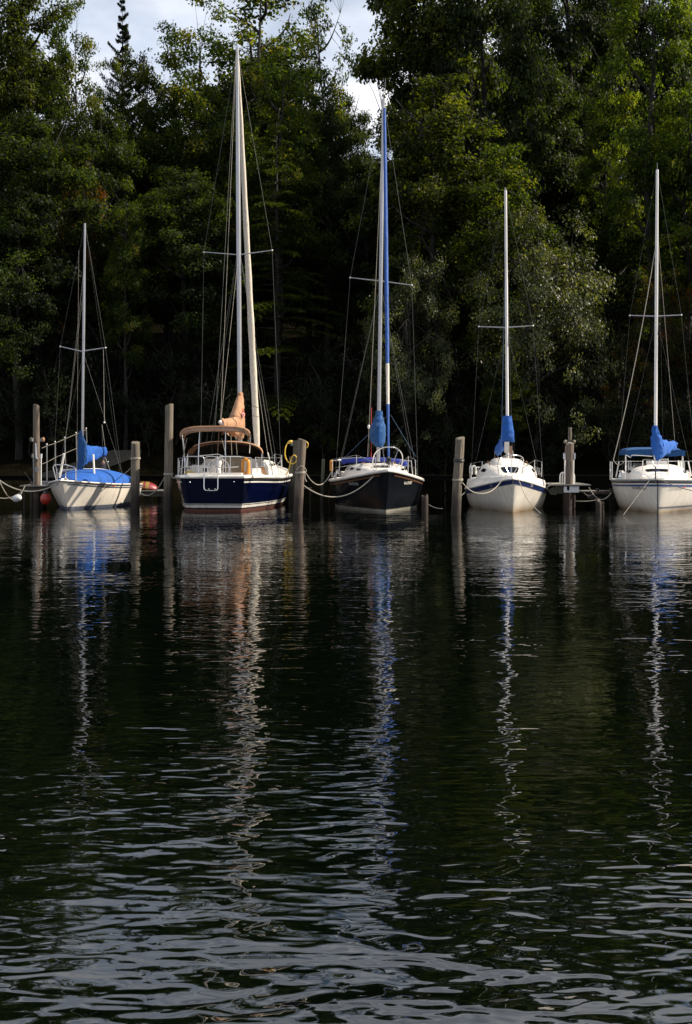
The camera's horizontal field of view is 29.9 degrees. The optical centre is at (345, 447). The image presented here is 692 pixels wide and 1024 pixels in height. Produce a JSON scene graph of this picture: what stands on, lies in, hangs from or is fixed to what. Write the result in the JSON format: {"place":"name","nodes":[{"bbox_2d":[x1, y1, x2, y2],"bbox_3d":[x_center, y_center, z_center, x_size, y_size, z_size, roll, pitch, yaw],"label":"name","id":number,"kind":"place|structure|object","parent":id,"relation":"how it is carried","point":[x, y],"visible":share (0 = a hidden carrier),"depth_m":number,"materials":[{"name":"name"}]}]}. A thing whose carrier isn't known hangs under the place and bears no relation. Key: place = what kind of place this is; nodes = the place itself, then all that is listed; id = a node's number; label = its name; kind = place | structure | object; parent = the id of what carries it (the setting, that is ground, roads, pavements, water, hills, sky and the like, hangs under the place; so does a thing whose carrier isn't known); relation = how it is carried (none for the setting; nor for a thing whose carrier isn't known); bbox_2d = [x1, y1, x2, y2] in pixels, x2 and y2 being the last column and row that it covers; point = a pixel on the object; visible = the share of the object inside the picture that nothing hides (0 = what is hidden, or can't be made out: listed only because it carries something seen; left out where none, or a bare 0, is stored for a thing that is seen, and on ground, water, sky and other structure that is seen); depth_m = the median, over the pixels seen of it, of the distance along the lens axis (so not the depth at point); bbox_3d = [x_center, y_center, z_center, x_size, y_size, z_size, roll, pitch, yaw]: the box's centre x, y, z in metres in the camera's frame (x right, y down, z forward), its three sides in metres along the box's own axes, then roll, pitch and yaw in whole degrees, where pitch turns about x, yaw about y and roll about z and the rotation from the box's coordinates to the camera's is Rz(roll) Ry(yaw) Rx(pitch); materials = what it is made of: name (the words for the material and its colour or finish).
{"place":"outdoors","nodes":[
{"label":"outdoors","id":0,"kind":"place"},
{"bbox_2d":[0,0,669,177],"label":"sky","id":1,"kind":"structure","parent":0,"point":[98,18],"materials":[{"name":"white"}]},
{"bbox_2d":[0,493,691,1023],"bbox_3d":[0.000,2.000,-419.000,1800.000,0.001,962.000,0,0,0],"label":"water","id":2,"kind":"structure","parent":0,"point":[324,763],"depth_m":8.17,"materials":[{"name":"black liquid"}]},
{"bbox_2d":[29,404,44,507],"bbox_3d":[-10.240,0.771,43.131,0.519,4.458,0.368,0,0,0],"label":"mooring piling","id":3,"kind":"object","parent":2,"relation":"in","point":[36,439],"visible":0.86,"depth_m":43.10,"materials":[{"name":"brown wood"}]},
{"bbox_2d":[48,223,142,509],"bbox_3d":[-8.792,-2.657,44.443,2.590,9.913,6.955,0,0,5],"label":"sailboat","id":4,"kind":"object","parent":2,"relation":"on","point":[80,487],"visible":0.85,"depth_m":43.53,"materials":[{"name":"grey plastic"}]},
{"bbox_2d":[130,441,140,508],"bbox_3d":[-6.918,1.390,42.600,0.349,3.220,0.339,0,0,0],"label":"mooring piling","id":5,"kind":"object","parent":2,"relation":"in","point":[135,476],"visible":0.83,"depth_m":42.47,"materials":[{"name":"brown wood"}]},
{"bbox_2d":[164,404,172,509],"bbox_3d":[-5.699,0.792,41.600,0.335,4.416,0.314,0,0,0],"label":"mooring piling","id":6,"kind":"object","parent":2,"relation":"in","point":[168,467],"visible":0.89,"depth_m":41.48,"materials":[{"name":"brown wood"}]},
{"bbox_2d":[175,32,292,511],"bbox_3d":[-4.032,-6.217,45.429,4.329,17.033,10.910,0,0,4],"label":"sailboat","id":7,"kind":"object","parent":2,"relation":"on","point":[218,481],"visible":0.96,"depth_m":44.44,"materials":[{"name":"blue paint"}]},
{"bbox_2d":[293,438,305,513],"bbox_3d":[-1.428,1.356,39.200,0.460,3.287,0.314,0,0,0],"label":"mooring piling","id":8,"kind":"object","parent":2,"relation":"in","point":[299,479],"visible":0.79,"depth_m":39.09,"materials":[{"name":"brown wood"}]},
{"bbox_2d":[0,475,691,496],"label":"walkway","id":9,"kind":"structure","parent":2,"relation":"in","point":[590,479],"depth_m":52.28,"materials":[{"name":"grey wood"}]},
{"bbox_2d":[31,428,140,481],"bbox_3d":[-9.925,0.210,49.943,2.503,2.120,10.288,0,0,0],"label":"gangway","id":10,"kind":"object","parent":9,"relation":"on","point":[112,457],"visible":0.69,"depth_m":50.53,"materials":[{"name":"grey metal"}]},
{"bbox_2d":[328,78,423,511],"bbox_3d":[1.053,-5.149,44.242,3.246,14.897,9.401,0,0,-3],"label":"sailboat","id":11,"kind":"object","parent":2,"relation":"on","point":[390,486],"visible":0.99,"depth_m":42.51,"materials":[{"name":"black paint"}]},
{"bbox_2d":[451,436,464,515],"bbox_3d":[3.279,1.331,38.400,0.466,3.337,0.324,0,0,0],"label":"mooring piling","id":12,"kind":"object","parent":2,"relation":"in","point":[457,479],"visible":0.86,"depth_m":38.28,"materials":[{"name":"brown wood"}]},
{"bbox_2d":[464,188,547,511],"bbox_3d":[5.402,-3.157,43.594,2.808,10.914,7.773,0,0,4],"label":"sailboat","id":13,"kind":"object","parent":2,"relation":"on","point":[507,494],"visible":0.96,"depth_m":41.87,"materials":[{"name":"beige plastic"}]},
{"bbox_2d":[559,427,575,508],"bbox_3d":[7.322,1.165,42.435,0.484,3.670,0.696,0,0,41],"label":"mooring piling","id":14,"kind":"object","parent":2,"relation":"in","point":[569,455],"visible":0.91,"depth_m":42.23,"materials":[{"name":"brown wood"}]},
{"bbox_2d":[546,483,590,508],"bbox_3d":[7.244,2.094,43.085,1.393,1.812,2.310,0,0,0],"label":"raised dock","id":15,"kind":"object","parent":2,"relation":"in","point":[561,488],"visible":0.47,"depth_m":42.10,"materials":[{"name":"grey wood"}]},
{"bbox_2d":[610,163,691,512],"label":"sailboat","id":16,"kind":"object","parent":2,"relation":"on","point":[657,495],"visible":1,"depth_m":41.87,"materials":[{"name":"grey plastic"}]},
{"bbox_2d":[0,291,691,495],"bbox_3d":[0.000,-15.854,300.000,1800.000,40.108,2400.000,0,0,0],"label":"terrain","id":17,"kind":"structure","parent":0,"point":[152,463],"depth_m":59.27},
{"bbox_2d":[0,197,72,459],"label":"oak tree","id":18,"kind":"object","parent":17,"relation":"on","point":[11,325],"visible":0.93,"depth_m":56.59,"materials":[{"name":"green plant"}]},
{"bbox_2d":[0,0,77,401],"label":"oak tree","id":19,"kind":"object","parent":17,"relation":"on","point":[23,68],"visible":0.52,"depth_m":64.59,"materials":[{"name":"green plant"}]},
{"bbox_2d":[0,334,80,437],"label":"undergrowth bush","id":20,"kind":"object","parent":17,"relation":"on","point":[36,351],"visible":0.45,"depth_m":57.81,"materials":[{"name":"green plant"}]},
{"bbox_2d":[28,370,88,460],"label":"undergrowth bush","id":21,"kind":"object","parent":17,"relation":"on","point":[45,398],"visible":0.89,"depth_m":56.87,"materials":[{"name":"green plant"}]},
{"bbox_2d":[0,108,119,449],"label":"oak tree","id":22,"kind":"object","parent":17,"relation":"on","point":[51,160],"visible":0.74,"depth_m":58.11,"materials":[{"name":"green plant"}]},
{"bbox_2d":[8,256,123,427],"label":"oak tree","id":23,"kind":"object","parent":17,"relation":"on","point":[93,324],"visible":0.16,"depth_m":60.53,"materials":[{"name":"green plant"}]},
{"bbox_2d":[27,317,113,450],"bbox_3d":[-12.306,-2.374,58.135,3.617,7.343,3.628,0,0,-45],"label":"undergrowth bush","id":24,"kind":"object","parent":17,"relation":"on","point":[66,368],"visible":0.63,"depth_m":57.60,"materials":[{"name":"green plant"}]},
{"bbox_2d":[32,0,116,423],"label":"oak tree","id":25,"kind":"object","parent":17,"relation":"on","point":[64,108],"visible":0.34,"depth_m":62.34,"materials":[{"name":"green plant"}]},
{"bbox_2d":[34,145,114,380],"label":"maple tree","id":26,"kind":"object","parent":17,"relation":"on","point":[89,289],"visible":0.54,"depth_m":59.00,"materials":[{"name":"green plant"}]},
{"bbox_2d":[47,308,136,446],"bbox_3d":[-11.528,-2.489,58.892,4.092,7.739,4.079,0,0,-7],"label":"undergrowth bush","id":27,"kind":"object","parent":17,"relation":"on","point":[110,355],"visible":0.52,"depth_m":58.28,"materials":[{"name":"green plant"}]},
{"bbox_2d":[64,368,123,445],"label":"undergrowth bush","id":28,"kind":"object","parent":17,"relation":"on","point":[87,389],"visible":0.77,"depth_m":57.74,"materials":[{"name":"green plant"}]},
{"bbox_2d":[68,56,126,351],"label":"oak tree","id":29,"kind":"object","parent":17,"relation":"on","point":[109,98],"visible":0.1,"depth_m":65.02,"materials":[{"name":"green plant"}]},
{"bbox_2d":[55,108,155,419],"bbox_3d":[-11.333,-8.274,62.096,5.431,16.005,5.183,0,0,-20],"label":"oak tree","id":30,"kind":"object","parent":17,"relation":"on","point":[120,153],"visible":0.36,"depth_m":61.59,"materials":[{"name":"green plant"}]},
{"bbox_2d":[81,379,142,449],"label":"undergrowth bush","id":31,"kind":"object","parent":17,"relation":"on","point":[121,404],"visible":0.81,"depth_m":57.77,"materials":[{"name":"green plant"}]},
{"bbox_2d":[99,0,146,365],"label":"spruce tree","id":32,"kind":"object","parent":17,"relation":"on","point":[125,36],"visible":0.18,"depth_m":71.77,"materials":[{"name":"green plant"}]},
{"bbox_2d":[98,175,156,449],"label":"maple tree","id":33,"kind":"object","parent":17,"relation":"on","point":[115,283],"visible":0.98,"depth_m":57.91,"materials":[{"name":"green plant"}]},
{"bbox_2d":[106,43,186,398],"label":"oak tree","id":34,"kind":"object","parent":17,"relation":"on","point":[142,78],"visible":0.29,"depth_m":66.38,"materials":[{"name":"green plant"}]},
{"bbox_2d":[123,195,214,376],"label":"forest tree","id":35,"kind":"object","parent":17,"relation":"on","point":[166,335],"visible":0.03,"depth_m":71.06,"materials":[{"name":"green plant"}]},
{"bbox_2d":[121,166,246,438],"bbox_3d":[-7.342,-6.542,60.294,6.687,13.193,7.007,0,0,30],"label":"oak tree","id":36,"kind":"object","parent":17,"relation":"on","point":[179,199],"visible":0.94,"depth_m":58.88,"materials":[{"name":"green plant"}]},
{"bbox_2d":[127,0,245,402],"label":"maple tree","id":37,"kind":"object","parent":17,"relation":"on","point":[199,143],"visible":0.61,"depth_m":64.86,"materials":[{"name":"green plant"}]},
{"bbox_2d":[168,381,228,444],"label":"undergrowth bush","id":38,"kind":"object","parent":17,"relation":"on","point":[178,404],"visible":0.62,"depth_m":56.77,"materials":[{"name":"green plant"}]},
{"bbox_2d":[164,308,233,424],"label":"undergrowth bush","id":39,"kind":"object","parent":17,"relation":"on","point":[206,359],"visible":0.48,"depth_m":59.37,"materials":[{"name":"green plant"}]},
{"bbox_2d":[182,362,236,442],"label":"undergrowth bush","id":40,"kind":"object","parent":17,"relation":"on","point":[216,391],"visible":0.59,"depth_m":56.72,"materials":[{"name":"green plant"}]},
{"bbox_2d":[196,315,271,419],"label":"undergrowth bush","id":41,"kind":"object","parent":17,"relation":"on","point":[227,352],"visible":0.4,"depth_m":59.37,"materials":[{"name":"green plant"}]},
{"bbox_2d":[169,236,308,384],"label":"oak tree","id":42,"kind":"object","parent":17,"relation":"on","point":[233,317],"visible":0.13,"depth_m":68.32,"materials":[{"name":"green plant"}]},
{"bbox_2d":[209,374,271,442],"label":"undergrowth bush","id":43,"kind":"object","parent":17,"relation":"on","point":[247,397],"visible":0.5,"depth_m":56.07,"materials":[{"name":"green plant"}]},
{"bbox_2d":[194,0,326,341],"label":"sycamore tree","id":44,"kind":"object","parent":17,"relation":"on","point":[242,37],"visible":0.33,"depth_m":77.21,"materials":[{"name":"green plant"}]},
{"bbox_2d":[213,162,321,379],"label":"forest tree","id":45,"kind":"object","parent":17,"relation":"on","point":[294,207],"visible":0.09,"depth_m":69.56,"materials":[{"name":"green plant"}]},
{"bbox_2d":[220,76,318,355],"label":"forest tree","id":46,"kind":"object","parent":17,"relation":"on","point":[264,125],"visible":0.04,"depth_m":76.67,"materials":[{"name":"green plant"}]},
{"bbox_2d":[235,321,307,436],"bbox_3d":[-3.450,-2.817,60.688,3.530,6.653,3.519,0,0,-25],"label":"undergrowth bush","id":47,"kind":"object","parent":17,"relation":"on","point":[271,386],"visible":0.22,"depth_m":60.62,"materials":[{"name":"green plant"}]},
{"bbox_2d":[215,27,330,343],"bbox_3d":[-3.678,-10.623,64.294,5.715,20.054,5.346,0,0,11],"label":"maple tree","id":48,"kind":"object","parent":17,"relation":"on","point":[300,127],"visible":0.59,"depth_m":63.73,"materials":[{"name":"green plant"}]},
{"bbox_2d":[186,119,361,449],"bbox_3d":[-2.811,-7.120,59.346,8.661,15.685,8.349,0,0,36],"label":"hemlock tree","id":49,"kind":"object","parent":17,"relation":"on","point":[277,348],"visible":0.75,"depth_m":58.83,"materials":[{"name":"green plant"}]},
{"bbox_2d":[231,39,321,181],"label":"forest tree","id":50,"kind":"object","parent":17,"relation":"on","point":[303,69],"visible":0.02,"depth_m":103.75,"materials":[{"name":"green plant"}]},
{"bbox_2d":[259,381,306,456],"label":"undergrowth bush","id":51,"kind":"object","parent":17,"relation":"on","point":[283,440],"visible":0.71,"depth_m":57.26,"materials":[{"name":"green plant"}]},
{"bbox_2d":[262,337,352,449],"bbox_3d":[-1.608,-2.040,58.936,4.200,6.258,4.187,0,0,16],"label":"undergrowth bush","id":52,"kind":"object","parent":17,"relation":"on","point":[300,376],"visible":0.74,"depth_m":58.49,"materials":[{"name":"green plant"}]},
{"bbox_2d":[252,176,368,378],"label":"forest tree","id":53,"kind":"object","parent":17,"relation":"on","point":[309,346],"visible":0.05,"depth_m":71.86,"materials":[{"name":"green plant"}]},
{"bbox_2d":[290,0,357,382],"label":"sycamore tree","id":54,"kind":"object","parent":17,"relation":"on","point":[331,85],"visible":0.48,"depth_m":71.83,"materials":[{"name":"green plant"}]},
{"bbox_2d":[297,96,357,384],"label":"oak tree","id":55,"kind":"object","parent":17,"relation":"on","point":[331,145],"visible":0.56,"depth_m":65.51,"materials":[{"name":"green plant"}]},
{"bbox_2d":[316,87,376,372],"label":"oak tree","id":56,"kind":"object","parent":17,"relation":"on","point":[359,138],"visible":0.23,"depth_m":74.42,"materials":[{"name":"green plant"}]},
{"bbox_2d":[301,220,394,390],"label":"forest tree","id":57,"kind":"object","parent":17,"relation":"on","point":[318,327],"visible":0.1,"depth_m":68.95,"materials":[{"name":"green plant"}]},
{"bbox_2d":[329,398,374,463],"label":"undergrowth bush","id":58,"kind":"object","parent":17,"relation":"on","point":[345,427],"visible":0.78,"depth_m":57.57,"materials":[{"name":"green plant"}]},
{"bbox_2d":[317,317,395,456],"bbox_3d":[0.541,-2.133,59.178,3.768,7.932,3.756,0,0,-5],"label":"undergrowth bush","id":59,"kind":"object","parent":17,"relation":"on","point":[343,388],"visible":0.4,"depth_m":58.73,"materials":[{"name":"green plant"}]},
{"bbox_2d":[308,177,413,412],"bbox_3d":[0.828,-7.081,65.037,5.422,12.702,5.175,0,0,10],"label":"oak tree","id":60,"kind":"object","parent":17,"relation":"on","point":[358,290],"visible":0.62,"depth_m":64.15,"materials":[{"name":"green plant"}]},
{"bbox_2d":[348,315,428,454],"bbox_3d":[2.004,-1.990,58.268,3.666,8.579,3.677,0,0,9],"label":"undergrowth bush","id":61,"kind":"object","parent":17,"relation":"on","point":[362,392],"visible":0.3,"depth_m":57.66,"materials":[{"name":"green plant"}]},
{"bbox_2d":[346,165,450,400],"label":"forest tree","id":62,"kind":"object","parent":17,"relation":"on","point":[404,221],"visible":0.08,"depth_m":67.89,"materials":[{"name":"green plant"}]},
{"bbox_2d":[373,408,423,471],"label":"undergrowth bush","id":63,"kind":"object","parent":17,"relation":"on","point":[392,424],"visible":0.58,"depth_m":57.12,"materials":[{"name":"green plant"}]},
{"bbox_2d":[355,249,462,473],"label":"oak tree","id":64,"kind":"object","parent":17,"relation":"on","point":[405,373],"visible":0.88,"depth_m":56.50,"materials":[{"name":"green plant"}]},
{"bbox_2d":[390,365,435,474],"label":"undergrowth bush","id":65,"kind":"object","parent":17,"relation":"on","point":[424,407],"visible":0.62,"depth_m":57.21,"materials":[{"name":"green plant"}]},
{"bbox_2d":[389,316,457,462],"bbox_3d":[3.331,-1.925,58.775,3.314,8.596,3.304,0,0,-20],"label":"undergrowth bush","id":66,"kind":"object","parent":17,"relation":"on","point":[432,372],"visible":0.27,"depth_m":58.47,"materials":[{"name":"green plant"}]},
{"bbox_2d":[339,51,508,460],"bbox_3d":[3.655,-8.548,60.191,8.055,19.659,7.116,0,0,-30],"label":"oak tree","id":67,"kind":"object","parent":17,"relation":"on","point":[427,179],"visible":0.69,"depth_m":59.00,"materials":[{"name":"green plant"}]},
{"bbox_2d":[346,0,514,411],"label":"oak tree","id":68,"kind":"object","parent":17,"relation":"on","point":[403,47],"visible":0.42,"depth_m":66.64,"materials":[{"name":"green plant"}]},
{"bbox_2d":[414,388,478,491],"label":"undergrowth bush","id":69,"kind":"object","parent":17,"relation":"on","point":[443,415],"visible":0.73,"depth_m":56.81,"materials":[{"name":"green plant"}]},
{"bbox_2d":[411,209,508,395],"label":"forest tree","id":70,"kind":"object","parent":17,"relation":"on","point":[453,334],"visible":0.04,"depth_m":69.76,"materials":[{"name":"green plant"}]},
{"bbox_2d":[455,388,503,473],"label":"undergrowth bush","id":71,"kind":"object","parent":17,"relation":"on","point":[478,443],"visible":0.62,"depth_m":57.30,"materials":[{"name":"green plant"}]},
{"bbox_2d":[411,0,555,420],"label":"oak tree","id":72,"kind":"object","parent":17,"relation":"on","point":[512,14],"visible":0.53,"depth_m":64.66,"materials":[{"name":"green plant"}]},
{"bbox_2d":[429,122,574,460],"bbox_3d":[7.030,-6.641,58.920,6.586,16.314,6.160,0,0,-19],"label":"oak tree","id":73,"kind":"object","parent":17,"relation":"on","point":[460,253],"visible":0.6,"depth_m":57.94,"materials":[{"name":"green plant"}]},
{"bbox_2d":[480,328,537,457],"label":"young maple","id":74,"kind":"object","parent":17,"relation":"on","point":[517,412],"visible":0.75,"depth_m":56.33,"materials":[{"name":"green plant"}]},
{"bbox_2d":[489,393,554,463],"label":"undergrowth bush","id":75,"kind":"object","parent":17,"relation":"on","point":[523,447],"visible":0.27,"depth_m":57.24,"materials":[{"name":"green plant"}]},
{"bbox_2d":[480,0,593,166],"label":"forest tree","id":76,"kind":"object","parent":17,"relation":"on","point":[571,12],"visible":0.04,"depth_m":88.88,"materials":[{"name":"green plant"}]},
{"bbox_2d":[455,200,624,469],"bbox_3d":[8.260,-4.016,57.304,6.947,13.857,7.547,0,0,-15],"label":"oak tree","id":77,"kind":"object","parent":17,"relation":"on","point":[574,374],"visible":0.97,"depth_m":55.78,"materials":[{"name":"green plant"}]},
{"bbox_2d":[521,366,572,474],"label":"undergrowth bush","id":78,"kind":"object","parent":17,"relation":"on","point":[537,427],"visible":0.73,"depth_m":56.81,"materials":[{"name":"green plant"}]},
{"bbox_2d":[500,57,596,390],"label":"oak tree","id":79,"kind":"object","parent":17,"relation":"on","point":[560,170],"visible":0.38,"depth_m":70.41,"materials":[{"name":"green plant"}]},
{"bbox_2d":[502,124,611,380],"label":"forest tree","id":80,"kind":"object","parent":17,"relation":"on","point":[546,196],"visible":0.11,"depth_m":71.66,"materials":[{"name":"green plant"}]},
{"bbox_2d":[482,0,639,352],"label":"oak tree","id":81,"kind":"object","parent":17,"relation":"on","point":[593,30],"visible":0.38,"depth_m":77.92,"materials":[{"name":"green plant"}]},
{"bbox_2d":[518,330,603,450],"bbox_3d":[9.861,-2.168,59.771,4.078,7.457,4.091,0,0,4],"label":"undergrowth bush","id":82,"kind":"object","parent":17,"relation":"on","point":[560,359],"visible":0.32,"depth_m":59.05,"materials":[{"name":"green plant"}]},
{"bbox_2d":[541,395,599,467],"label":"undergrowth bush","id":83,"kind":"object","parent":17,"relation":"on","point":[565,416],"visible":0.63,"depth_m":57.07,"materials":[{"name":"green plant"}]},
{"bbox_2d":[536,84,613,348],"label":"forest tree","id":84,"kind":"object","parent":17,"relation":"on","point":[579,122],"visible":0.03,"depth_m":78.65,"materials":[{"name":"green plant"}]},
{"bbox_2d":[565,58,644,399],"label":"maple tree","id":85,"kind":"object","parent":17,"relation":"on","point":[587,168],"visible":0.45,"depth_m":67.41,"materials":[{"name":"green plant"}]},
{"bbox_2d":[567,297,642,448],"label":"tree","id":86,"kind":"object","parent":17,"relation":"on","point":[596,395],"visible":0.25,"depth_m":60.27,"materials":[{"name":"green plant"}]},
{"bbox_2d":[556,148,667,381],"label":"forest tree","id":87,"kind":"object","parent":17,"relation":"on","point":[600,191],"visible":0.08,"depth_m":70.33,"materials":[{"name":"green plant"}]},
{"bbox_2d":[562,0,669,179],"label":"forest tree","id":88,"kind":"object","parent":17,"relation":"on","point":[643,28],"visible":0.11,"depth_m":92.06,"materials":[{"name":"green plant"}]},
{"bbox_2d":[585,390,646,474],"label":"undergrowth bush","id":89,"kind":"object","parent":17,"relation":"on","point":[605,418],"visible":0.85,"depth_m":56.78,"materials":[{"name":"green plant"}]},
{"bbox_2d":[566,213,673,400],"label":"oak tree","id":90,"kind":"object","parent":17,"relation":"on","point":[615,313],"visible":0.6,"depth_m":64.97,"materials":[{"name":"green plant"}]},
{"bbox_2d":[594,340,665,468],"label":"tree","id":91,"kind":"object","parent":17,"relation":"on","point":[616,394],"visible":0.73,"depth_m":57.30,"materials":[{"name":"green plant"}]},
{"bbox_2d":[595,312,683,447],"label":"tree","id":92,"kind":"object","parent":17,"relation":"on","point":[624,346],"visible":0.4,"depth_m":59.07,"materials":[{"name":"green plant"}]},
{"bbox_2d":[590,0,691,420],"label":"maple tree","id":93,"kind":"object","parent":17,"relation":"on","point":[677,21],"visible":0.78,"depth_m":63.67,"materials":[{"name":"green plant"}]},
{"bbox_2d":[619,390,670,462],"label":"undergrowth bush","id":94,"kind":"object","parent":17,"relation":"on","point":[637,433],"visible":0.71,"depth_m":56.61,"materials":[{"name":"green plant"}]},
{"bbox_2d":[611,138,691,391],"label":"forest tree","id":95,"kind":"object","parent":17,"relation":"on","point":[683,257],"visible":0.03,"depth_m":68.89,"materials":[{"name":"green plant"}]},
{"bbox_2d":[618,261,691,439],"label":"sumac tree","id":96,"kind":"object","parent":17,"relation":"on","point":[663,336],"visible":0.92,"depth_m":58.70,"materials":[{"name":"green plant"}]},
{"bbox_2d":[633,313,691,445],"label":"undergrowth bush","id":97,"kind":"object","parent":17,"relation":"on","point":[681,391],"visible":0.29,"depth_m":59.72,"materials":[{"name":"green plant"}]},
{"bbox_2d":[635,0,691,318],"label":"forest tree","id":98,"kind":"object","parent":17,"relation":"on","point":[665,85],"visible":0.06,"depth_m":88.36,"materials":[{"name":"green plant"}]},
{"bbox_2d":[641,86,691,425],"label":"maple tree","id":99,"kind":"object","parent":17,"relation":"on","point":[685,275],"visible":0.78,"depth_m":62.68,"materials":[{"name":"green plant"}]},
{"bbox_2d":[642,393,691,465],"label":"undergrowth bush","id":100,"kind":"object","parent":17,"relation":"on","point":[684,412],"visible":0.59,"depth_m":57.50,"materials":[{"name":"green plant"}]},
{"bbox_2d":[672,317,691,426],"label":"undergrowth bush","id":101,"kind":"object","parent":17,"relation":"on","point":[686,377],"visible":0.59,"depth_m":59.41,"materials":[{"name":"green plant"}]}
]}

